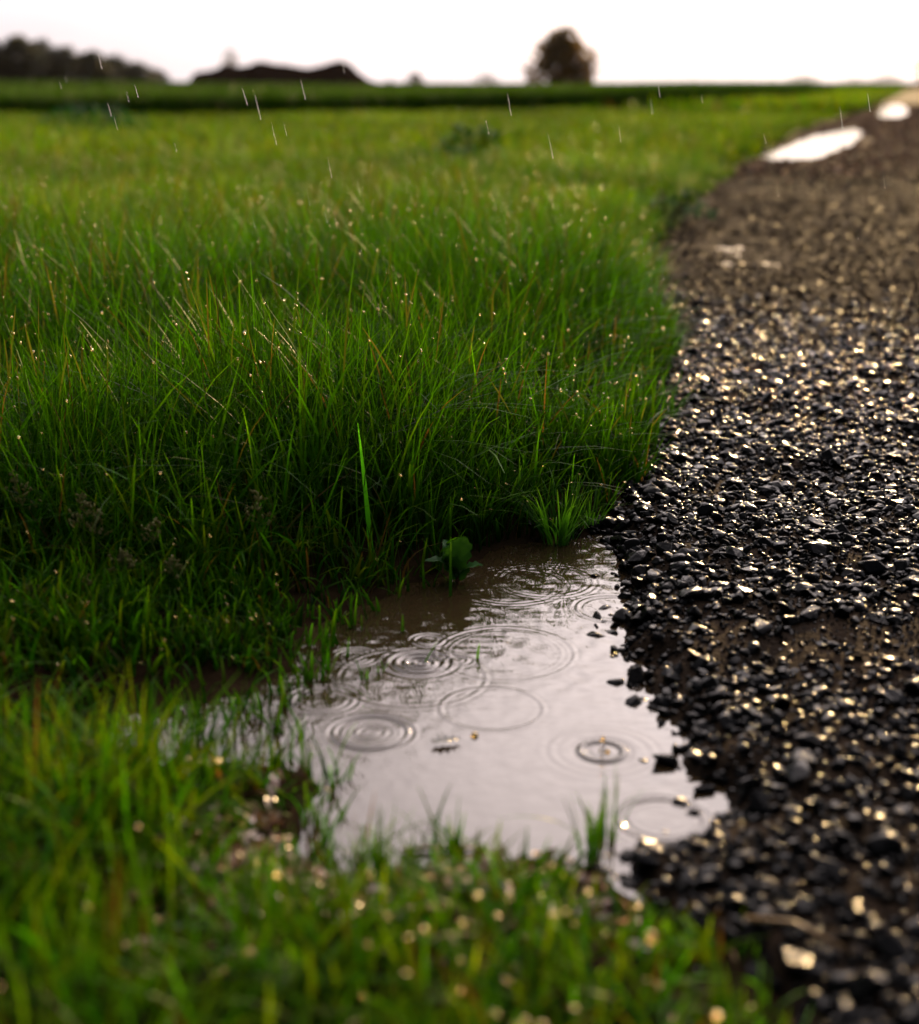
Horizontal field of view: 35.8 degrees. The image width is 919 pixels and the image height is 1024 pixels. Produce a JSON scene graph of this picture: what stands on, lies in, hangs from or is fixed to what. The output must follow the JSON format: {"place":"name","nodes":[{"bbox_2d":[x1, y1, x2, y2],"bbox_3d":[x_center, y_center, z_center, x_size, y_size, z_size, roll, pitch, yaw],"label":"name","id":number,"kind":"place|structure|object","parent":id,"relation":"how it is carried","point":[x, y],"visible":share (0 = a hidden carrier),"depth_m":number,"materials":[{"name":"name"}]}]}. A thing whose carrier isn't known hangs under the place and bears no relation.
{"place":"outdoors","nodes":[
{"label":"outdoors","id":0,"kind":"place"},
{"bbox_2d":[344,639,348,656],"bbox_3d":[-0.102,0.124,1.293,0.007,0.021,0.006,0,17,0],"label":"grass sprout","id":1,"kind":"object","parent":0,"point":[347,653],"depth_m":1.29,"materials":[{"name":"green plant"}]},
{"bbox_2d":[345,763,353,779],"bbox_3d":[-0.083,0.196,1.065,0.008,0.015,0.008,0,17,0],"label":"grass sprout","id":2,"kind":"object","parent":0,"point":[350,775],"depth_m":1.07,"materials":[{"name":"green plant"}]},
{"bbox_2d":[355,659,367,678],"bbox_3d":[-0.086,0.139,1.243,0.011,0.021,0.011,0,17,0],"label":"grass sprout","id":3,"kind":"object","parent":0,"point":[361,676],"depth_m":1.24,"materials":[{"name":"green plant"}]},
{"bbox_2d":[377,655,393,671],"bbox_3d":[-0.066,0.136,1.260,0.016,0.018,0.010,0,17,0],"label":"grass sprout","id":4,"kind":"object","parent":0,"point":[383,668],"depth_m":1.26,"materials":[{"name":"green plant"}]},
{"bbox_2d":[401,616,404,630],"bbox_3d":[-0.054,0.107,1.353,0.007,0.020,0.004,0,17,0],"label":"grass sprout","id":5,"kind":"object","parent":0,"point":[402,626],"depth_m":1.35,"materials":[{"name":"green plant"}]},
{"bbox_2d":[0,83,918,1023],"bbox_3d":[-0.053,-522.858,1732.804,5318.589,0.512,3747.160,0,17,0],"label":"ground","id":6,"kind":"structure","parent":0,"point":[240,683],"depth_m":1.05,"materials":[{"name":"green plant"}]},
{"bbox_2d":[4,470,41,564],"bbox_3d":[-0.430,0.017,1.411,0.035,0.121,0.018,-2,17,-8],"label":"seed head","id":7,"kind":"object","parent":6,"relation":"on","point":[14,480],"visible":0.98,"depth_m":1.40},
{"bbox_2d":[0,33,47,81],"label":"woodland tree","id":8,"kind":"object","parent":6,"relation":"on","point":[20,66],"visible":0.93,"depth_m":179.78,"materials":[{"name":"green plant"}]},
{"bbox_2d":[16,581,43,599],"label":"seed head","id":9,"kind":"object","parent":6,"relation":"on","point":[27,587],"visible":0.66,"depth_m":1.31},
{"bbox_2d":[27,37,60,81],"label":"woodland tree","id":10,"kind":"object","parent":6,"relation":"on","point":[38,42],"visible":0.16,"depth_m":193.31,"materials":[{"name":"green plant"}]},
{"bbox_2d":[40,44,82,80],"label":"woodland tree","id":11,"kind":"object","parent":6,"relation":"on","point":[56,62],"visible":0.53,"depth_m":184.75,"materials":[{"name":"green plant"}]},
{"bbox_2d":[66,492,99,563],"bbox_3d":[-0.359,0.035,1.368,0.034,0.114,0.018,0,17,0],"label":"seed head","id":12,"kind":"object","parent":6,"relation":"on","point":[85,503],"visible":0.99,"depth_m":1.35},
{"bbox_2d":[71,573,98,599],"bbox_3d":[-0.351,0.078,1.332,0.025,0.046,0.016,-13,21,-36],"label":"seed head","id":13,"kind":"object","parent":6,"relation":"on","point":[90,582],"visible":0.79,"depth_m":1.33},
{"bbox_2d":[63,49,121,80],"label":"woodland tree","id":14,"kind":"object","parent":6,"relation":"on","point":[91,69],"visible":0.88,"depth_m":176.51,"materials":[{"name":"green plant"}]},
{"bbox_2d":[35,101,150,129],"bbox_3d":[-3.835,-4.144,14.897,1.230,0.306,0.868,0,17,0],"label":"weed clump","id":15,"kind":"object","parent":6,"relation":"on","point":[113,119],"visible":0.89,"depth_m":14.83,"materials":[{"name":"green plant"}]},
{"bbox_2d":[85,508,113,595],"bbox_3d":[-0.347,0.042,1.375,0.025,0.097,0.020,-12,20,-34],"label":"seed head","id":16,"kind":"object","parent":6,"relation":"on","point":[95,526],"visible":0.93,"depth_m":1.36},
{"bbox_2d":[103,52,130,80],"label":"woodland tree","id":17,"kind":"object","parent":6,"relation":"on","point":[117,62],"visible":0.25,"depth_m":190.00,"materials":[{"name":"green plant"}]},
{"bbox_2d":[107,548,137,599],"bbox_3d":[-0.318,0.066,1.340,0.030,0.066,0.018,-3,17,-9],"label":"seed head","id":18,"kind":"object","parent":6,"relation":"on","point":[123,554],"visible":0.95,"depth_m":1.34},
{"bbox_2d":[115,60,157,82],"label":"woodland tree","id":19,"kind":"object","parent":6,"relation":"on","point":[133,70],"visible":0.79,"depth_m":181.69,"materials":[{"name":"green plant"}]},
{"bbox_2d":[141,518,160,589],"bbox_3d":[-0.296,0.046,1.371,0.023,0.087,0.016,0,17,0],"label":"seed head","id":20,"kind":"object","parent":6,"relation":"on","point":[154,526],"visible":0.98,"depth_m":1.36},
{"bbox_2d":[149,67,170,83],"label":"woodland tree","id":21,"kind":"object","parent":6,"relation":"on","point":[160,73],"visible":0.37,"depth_m":195.56,"materials":[{"name":"green plant"}]},
{"bbox_2d":[161,556,185,596],"bbox_3d":[-0.270,0.069,1.346,0.023,0.057,0.019,0,17,0],"label":"seed head","id":22,"kind":"object","parent":6,"relation":"on","point":[172,559],"visible":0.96,"depth_m":1.34},
{"bbox_2d":[221,47,238,65],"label":"bare tree","id":23,"kind":"object","parent":6,"relation":"on","point":[231,59],"visible":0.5,"depth_m":1811.37,"materials":[{"name":"brown plant"}]},
{"bbox_2d":[244,489,274,582],"bbox_3d":[-0.192,0.032,1.384,0.032,0.113,0.014,-3,17,-9],"label":"seed head","id":24,"kind":"object","parent":6,"relation":"on","point":[256,503],"visible":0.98,"depth_m":1.37},
{"bbox_2d":[189,60,376,84],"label":"earth heap","id":25,"kind":"object","parent":6,"relation":"on","point":[335,72],"visible":0.83,"depth_m":131.05,"materials":[{"name":"brown soil"}]},
{"bbox_2d":[24,740,649,1013],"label":"leaf litter","id":26,"kind":"object","parent":6,"relation":"on","point":[272,818],"visible":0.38,"depth_m":0.91,"materials":[{"name":"brown plant"}]},
{"bbox_2d":[358,427,373,560],"bbox_3d":[-0.098,-0.015,1.490,0.016,0.159,0.003,0,17,0],"label":"tall grass blade","id":27,"kind":"object","parent":6,"relation":"on","point":[367,512],"depth_m":1.49,"materials":[{"name":"green plant"}]},
{"bbox_2d":[401,71,424,84],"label":"round bush","id":28,"kind":"object","parent":6,"relation":"on","point":[416,79],"visible":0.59,"depth_m":143.20,"materials":[{"name":"green plant"}]},
{"bbox_2d":[109,533,730,903],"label":"puddle water","id":29,"kind":"structure","parent":6,"relation":"on","point":[532,698],"depth_m":1.17,"materials":[{"name":"brown liquid"}]},
{"bbox_2d":[278,655,282,678],"bbox_3d":[-0.157,0.137,1.243,0.008,0.025,0.007,0,17,0],"label":"grass sprout","id":30,"kind":"object","parent":29,"relation":"on","point":[279,669],"depth_m":1.24,"materials":[{"name":"green plant"}]},
{"bbox_2d":[319,625,325,650],"bbox_3d":[-0.125,0.118,1.303,0.008,0.027,0.011,0,17,0],"label":"grass sprout","id":31,"kind":"object","parent":29,"relation":"on","point":[322,639],"depth_m":1.30,"materials":[{"name":"green plant"}]},
{"bbox_2d":[401,845,479,851],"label":"twig","id":32,"kind":"object","parent":29,"relation":"on","point":[426,848],"visible":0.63,"depth_m":0.96,"materials":[{"name":"wood"}]},
{"bbox_2d":[431,735,459,743],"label":"floating leaf","id":33,"kind":"object","parent":29,"relation":"on","point":[446,738],"visible":1,"depth_m":1.12,"materials":[{"name":"brown plant"}]},
{"bbox_2d":[449,542,451,595],"bbox_3d":[-0.009,0.057,1.440,0.003,0.066,0.003,0,17,0],"label":"tall grass blade","id":34,"kind":"object","parent":29,"relation":"in","point":[450,579],"depth_m":1.44,"materials":[{"name":"green plant"}]},
{"bbox_2d":[425,536,482,582],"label":"broadleaf weed","id":35,"kind":"object","parent":29,"relation":"in","point":[461,547],"visible":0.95,"depth_m":1.48,"materials":[{"name":"green plant"}]},
{"bbox_2d":[471,732,477,737],"bbox_3d":[0.012,0.178,1.136,0.006,0.004,0.006,0,17,0],"label":"water bubble","id":36,"kind":"object","parent":29,"relation":"on","point":[474,734],"visible":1,"depth_m":1.13,"materials":[{"name":"brown"}]},
{"bbox_2d":[476,643,479,657],"bbox_3d":[0.016,0.127,1.286,0.004,0.020,0.007,0,17,0],"label":"grass sprout","id":37,"kind":"object","parent":29,"relation":"on","point":[477,655],"depth_m":1.29,"materials":[{"name":"green plant"}]},
{"bbox_2d":[560,791,607,861],"bbox_3d":[0.087,0.210,0.946,0.034,0.050,0.040,-3,17,-8],"label":"grass tuft","id":38,"kind":"object","parent":29,"relation":"on","point":[591,842],"visible":0.97,"depth_m":0.95,"materials":[{"name":"green plant"}]},
{"bbox_2d":[598,736,609,752],"bbox_3d":[0.112,0.181,1.109,0.040,0.013,0.040,0,17,0],"label":"water splash","id":39,"kind":"object","parent":29,"relation":"on","point":[602,749],"visible":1,"depth_m":1.11,"materials":[{"name":"white"}]},
{"bbox_2d":[0,108,844,1023],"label":"dew beads","id":40,"kind":"object","parent":6,"relation":"on","point":[650,938],"visible":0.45,"depth_m":1.63,"materials":[{"name":"clear liquid"}]},
{"bbox_2d":[390,140,515,174],"bbox_3d":[-0.060,-1.822,7.382,0.749,0.201,0.491,0,17,0],"label":"weed clump","id":41,"kind":"object","parent":6,"relation":"on","point":[455,148],"visible":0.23,"depth_m":7.37,"materials":[{"name":"green plant"}]},
{"bbox_2d":[0,79,914,115],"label":"cereal crop","id":42,"kind":"object","parent":6,"relation":"on","point":[44,96],"visible":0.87,"depth_m":25.99,"materials":[{"name":"green plant"}]},
{"bbox_2d":[0,85,914,301],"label":"field grass","id":43,"kind":"structure","parent":6,"relation":"on","point":[748,111],"depth_m":7.36,"materials":[{"name":"green plant"}]},
{"bbox_2d":[436,121,514,156],"bbox_3d":[0.093,-2.277,8.784,0.504,0.259,0.375,0,17,0],"label":"weed clump","id":44,"kind":"object","parent":6,"relation":"on","point":[468,135],"visible":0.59,"depth_m":8.75,"materials":[{"name":"green plant"}]},
{"bbox_2d":[472,73,501,82],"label":"round bush","id":45,"kind":"object","parent":6,"relation":"on","point":[483,77],"visible":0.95,"depth_m":859.46,"materials":[{"name":"green plant"}]},
{"bbox_2d":[463,438,568,512],"bbox_3d":[0.053,-0.037,1.673,0.190,0.098,0.184,0,17,0],"label":"grass tuft","id":46,"kind":"object","parent":6,"relation":"on","point":[519,476],"visible":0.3,"depth_m":1.65,"materials":[{"name":"green plant"}]},
{"bbox_2d":[486,462,615,545],"bbox_3d":[0.109,-0.010,1.607,0.176,0.089,0.236,0,17,0],"label":"grass tuft","id":47,"kind":"object","parent":6,"relation":"on","point":[564,532],"visible":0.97,"depth_m":1.60,"materials":[{"name":"green plant"}]},
{"bbox_2d":[519,25,600,84],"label":"lone tree","id":48,"kind":"object","parent":6,"relation":"on","point":[561,48],"visible":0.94,"depth_m":122.77,"materials":[{"name":"green plant"}]},
{"bbox_2d":[624,186,719,226],"bbox_3d":[0.755,-1.091,5.077,0.370,0.133,0.305,0,17,0],"label":"weed clump","id":49,"kind":"object","parent":6,"relation":"on","point":[697,207],"visible":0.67,"depth_m":5.06,"materials":[{"name":"green plant"}]},
{"bbox_2d":[789,73,823,82],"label":"round bush","id":50,"kind":"object","parent":6,"relation":"on","point":[806,80],"visible":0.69,"depth_m":477.70,"materials":[{"name":"green plant"}]},
{"bbox_2d":[833,77,871,82],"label":"hazy tree","id":51,"kind":"object","parent":6,"relation":"on","point":[855,80],"visible":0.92,"depth_m":1818.42,"materials":[{"name":"green plant"}]},
{"bbox_2d":[865,74,909,82],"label":"hazy tree","id":52,"kind":"object","parent":6,"relation":"on","point":[889,77],"visible":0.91,"depth_m":1902.32,"materials":[{"name":"green plant"}]},
{"bbox_2d":[907,57,918,79],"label":"hazy tree","id":53,"kind":"object","parent":6,"relation":"on","point":[915,69],"visible":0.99,"depth_m":1626.05,"materials":[{"name":"green plant"}]},
{"bbox_2d":[0,0,918,82],"label":"sky","id":54,"kind":"structure","parent":0,"point":[444,41],"materials":[{"name":"white"}]},
{"bbox_2d":[367,89,918,1023],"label":"gravel road","id":55,"kind":"structure","parent":0,"point":[773,645],"depth_m":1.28,"materials":[{"name":"grey gravel"}]},
{"bbox_2d":[570,478,624,527],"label":"grass tuft","id":56,"kind":"object","parent":55,"relation":"on","point":[588,515],"visible":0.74,"depth_m":1.67,"materials":[{"name":"green plant"}]},
{"bbox_2d":[606,630,617,633],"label":"stone","id":57,"kind":"object","parent":55,"relation":"on","point":[611,631],"visible":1,"depth_m":1.35,"materials":[{"name":"grey stone"}]},
{"bbox_2d":[611,608,628,622],"bbox_3d":[0.158,0.103,1.380,0.024,0.019,0.015,15,22,40],"label":"stone","id":58,"kind":"object","parent":55,"relation":"on","point":[619,615],"visible":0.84,"depth_m":1.38,"materials":[{"name":"grey stone"}]},
{"bbox_2d":[623,538,639,549],"bbox_3d":[0.188,0.037,1.568,0.017,0.015,0.020,11,20,32],"label":"stone","id":59,"kind":"object","parent":55,"relation":"on","point":[630,543],"visible":0.8,"depth_m":1.56,"materials":[{"name":"grey stone"}]},
{"bbox_2d":[625,694,641,706],"bbox_3d":[0.149,0.163,1.200,0.021,0.017,0.020,0,17,0],"label":"stone","id":60,"kind":"object","parent":55,"relation":"on","point":[634,700],"visible":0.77,"depth_m":1.20,"materials":[{"name":"grey stone"}]},
{"bbox_2d":[630,565,646,576],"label":"stone","id":61,"kind":"object","parent":55,"relation":"on","point":[637,570],"visible":0.67,"depth_m":1.48,"materials":[{"name":"grey stone"}]},
{"bbox_2d":[634,838,662,856],"bbox_3d":[0.127,0.228,0.954,0.018,0.015,0.017,-4,17,-12],"label":"stone","id":62,"kind":"object","parent":55,"relation":"on","point":[653,848],"visible":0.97,"depth_m":0.95,"materials":[{"name":"grey stone"}]},
{"bbox_2d":[643,593,660,604],"bbox_3d":[0.188,0.087,1.392,0.016,0.016,0.025,14,21,38],"label":"stone","id":63,"kind":"object","parent":55,"relation":"on","point":[650,597],"visible":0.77,"depth_m":1.39,"materials":[{"name":"grey stone"}]},
{"bbox_2d":[658,719,665,726],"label":"stone","id":64,"kind":"object","parent":55,"relation":"on","point":[661,723],"visible":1,"depth_m":1.16,"materials":[{"name":"grey stone"}]},
{"bbox_2d":[660,696,669,707],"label":"stone","id":65,"kind":"object","parent":55,"relation":"on","point":[664,703],"visible":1,"depth_m":1.18,"materials":[{"name":"black stone"}]},
{"bbox_2d":[672,797,689,806],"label":"stone","id":66,"kind":"object","parent":55,"relation":"on","point":[680,801],"visible":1,"depth_m":1.03,"materials":[{"name":"grey stone"}]},
{"bbox_2d":[686,809,700,815],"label":"stone","id":67,"kind":"object","parent":55,"relation":"on","point":[695,812],"visible":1,"depth_m":1.01,"materials":[{"name":"grey stone"}]},
{"bbox_2d":[733,586,752,597],"bbox_3d":[0.275,0.078,1.386,0.020,0.011,0.015,15,22,40],"label":"stone","id":68,"kind":"object","parent":55,"relation":"on","point":[747,591],"visible":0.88,"depth_m":1.38,"materials":[{"name":"grey stone"}]},
{"bbox_2d":[716,246,778,266],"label":"puddle water","id":69,"kind":"structure","parent":55,"relation":"on","point":[731,249],"depth_m":4.38,"materials":[{"name":"brown liquid"}]},
{"bbox_2d":[753,619,772,634],"bbox_3d":[0.275,0.107,1.295,0.024,0.015,0.015,-14,22,-38],"label":"stone","id":70,"kind":"object","parent":55,"relation":"on","point":[761,627],"visible":1,"depth_m":1.29,"materials":[{"name":"grey stone"}]},
{"bbox_2d":[744,916,842,948],"bbox_3d":[0.192,0.239,0.819,0.059,0.011,0.003,11,20,32],"label":"twig","id":71,"kind":"object","parent":55,"relation":"on","point":[784,921],"visible":1,"depth_m":0.82,"materials":[{"name":"brown wood"}]},
{"bbox_2d":[795,582,817,595],"bbox_3d":[0.339,0.077,1.393,0.023,0.016,0.022,0,17,0],"label":"stone","id":72,"kind":"object","parent":55,"relation":"on","point":[799,586],"visible":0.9,"depth_m":1.39,"materials":[{"name":"grey stone"}]},
{"bbox_2d":[762,128,863,161],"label":"puddle water","id":73,"kind":"structure","parent":55,"relation":"on","point":[819,145],"depth_m":11.81,"materials":[{"name":"white liquid"}]},
{"bbox_2d":[716,104,918,184],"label":"loose gravel","id":74,"kind":"structure","parent":55,"relation":"on","point":[889,133],"depth_m":10.37,"materials":[{"name":"grey gravel"}]},
{"bbox_2d":[878,105,906,116],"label":"puddle water","id":75,"kind":"structure","parent":55,"relation":"on","point":[894,110],"depth_m":25.71,"materials":[{"name":"white liquid"}]},
{"bbox_2d":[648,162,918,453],"bbox_3d":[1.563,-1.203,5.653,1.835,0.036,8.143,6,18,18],"label":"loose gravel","id":76,"kind":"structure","parent":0,"point":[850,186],"depth_m":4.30,"materials":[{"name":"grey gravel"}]}
]}

